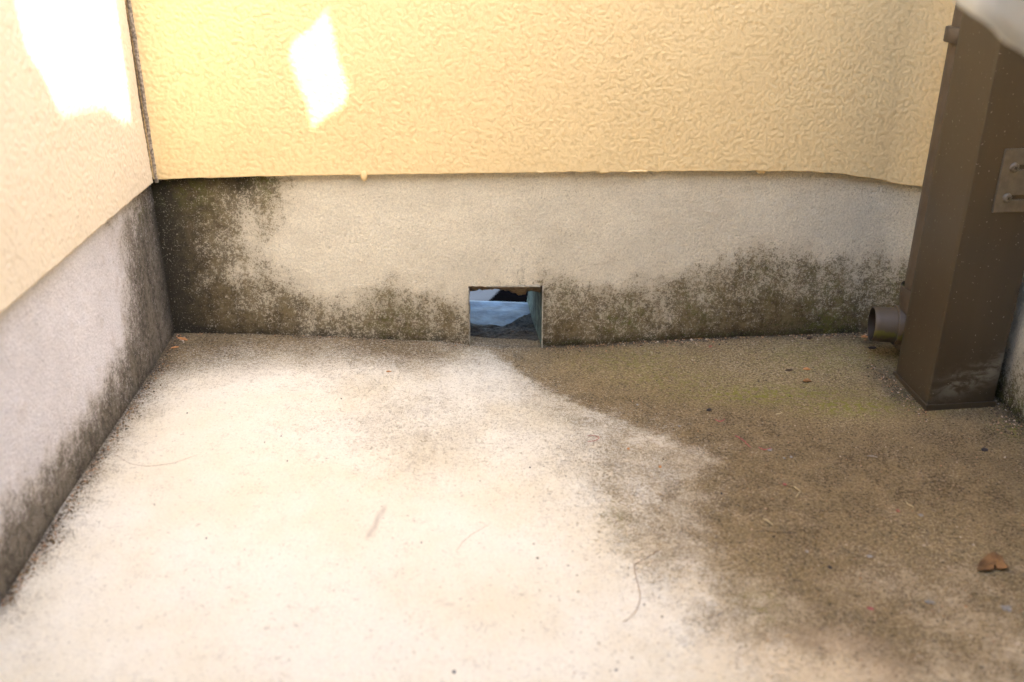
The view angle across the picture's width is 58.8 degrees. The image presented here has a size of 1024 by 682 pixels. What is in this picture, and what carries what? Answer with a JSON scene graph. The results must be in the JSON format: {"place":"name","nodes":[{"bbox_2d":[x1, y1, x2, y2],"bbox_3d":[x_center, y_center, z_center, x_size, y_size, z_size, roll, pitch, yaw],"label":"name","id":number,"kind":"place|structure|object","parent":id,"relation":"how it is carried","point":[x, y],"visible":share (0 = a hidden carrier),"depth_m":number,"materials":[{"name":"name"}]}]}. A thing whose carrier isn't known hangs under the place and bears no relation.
{"place":"outdoors","nodes":[
{"label":"outdoors","id":0,"kind":"place"},
{"bbox_2d":[0,0,174,604],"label":"wall","id":1,"kind":"structure","parent":0,"point":[87,332],"depth_m":1.02,"materials":[{"name":"beige paint"}]},
{"bbox_2d":[470,289,499,300],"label":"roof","id":2,"kind":"structure","parent":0,"point":[483,295],"depth_m":3.28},
{"bbox_2d":[489,290,527,301],"bbox_3d":[0.777,-0.200,3.330,1.514,0.019,2.501,8,25,17],"label":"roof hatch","id":3,"kind":"object","parent":2,"relation":"on","point":[504,295],"depth_m":3.20,"materials":[{"name":"black"}]},
{"bbox_2d":[470,313,538,340],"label":"passage floor","id":4,"kind":"structure","parent":0,"point":[522,327],"depth_m":1.55,"materials":[{"name":"concrete"}]},
{"bbox_2d":[0,333,1023,681],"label":"balcony floor","id":5,"kind":"structure","parent":0,"point":[336,501],"depth_m":1.00,"materials":[{"name":"concrete"}]},
{"bbox_2d":[2,332,1023,677],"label":"grit","id":6,"kind":"object","parent":5,"relation":"on","point":[1006,420],"visible":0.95,"depth_m":1.15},
{"bbox_2d":[125,0,955,347],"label":"back wall","id":7,"kind":"structure","parent":5,"relation":"on","point":[597,170],"depth_m":1.36,"materials":[{"name":"yellow paint"}]},
{"bbox_2d":[470,300,529,325],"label":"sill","id":8,"kind":"structure","parent":7,"relation":"attached to","point":[501,313],"depth_m":1.65,"materials":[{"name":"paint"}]},
{"bbox_2d":[867,3,962,349],"bbox_3d":[0.608,-0.574,1.163,0.107,1.270,0.074,0,23,0],"label":"downpipe","id":9,"kind":"object","parent":7,"relation":"attached to","point":[885,324],"visible":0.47,"depth_m":1.34,"materials":[{"name":"brown plastic"}]},
{"bbox_2d":[623,548,661,621],"bbox_3d":[0.126,0.240,0.907,0.020,0.006,0.133,9,25,19],"label":"root fibre","id":10,"kind":"object","parent":5,"relation":"on","point":[637,580],"visible":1,"depth_m":0.91,"materials":[{"name":"plant"}]},
{"bbox_2d":[543,319,1022,423],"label":"moss","id":11,"kind":"object","parent":5,"relation":"on","point":[855,329],"visible":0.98,"depth_m":1.50,"materials":[{"name":"plant"}]},
{"bbox_2d":[893,9,1023,410],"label":"drainpipe duct","id":12,"kind":"object","parent":5,"relation":"on","point":[968,277],"visible":1,"depth_m":1.21,"materials":[{"name":"brown metal"}]},
{"bbox_2d":[977,551,1008,569],"bbox_3d":[0.500,0.232,0.954,0.036,0.006,0.030,0,23,0],"label":"dry leaf","id":13,"kind":"object","parent":5,"relation":"on","point":[991,560],"visible":1,"depth_m":0.95,"materials":[{"name":"brown plant"}]},
{"bbox_2d":[1000,605,1011,611],"bbox_3d":[0.483,0.261,0.888,0.010,0.002,0.010,0,23,0],"label":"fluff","id":14,"kind":"object","parent":5,"relation":"on","point":[1006,608],"visible":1,"depth_m":0.89,"materials":[{"name":"grey fabric"}]},
{"bbox_2d":[955,0,1023,53],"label":"hanging cloth","id":15,"kind":"object","parent":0,"point":[1003,20],"visible":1,"depth_m":0.49,"materials":[{"name":"white fabric"}]},
{"bbox_2d":[995,274,1023,422],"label":"wall","id":16,"kind":"structure","parent":0,"point":[1010,388],"depth_m":1.27,"materials":[{"name":"grey concrete"}]}
]}

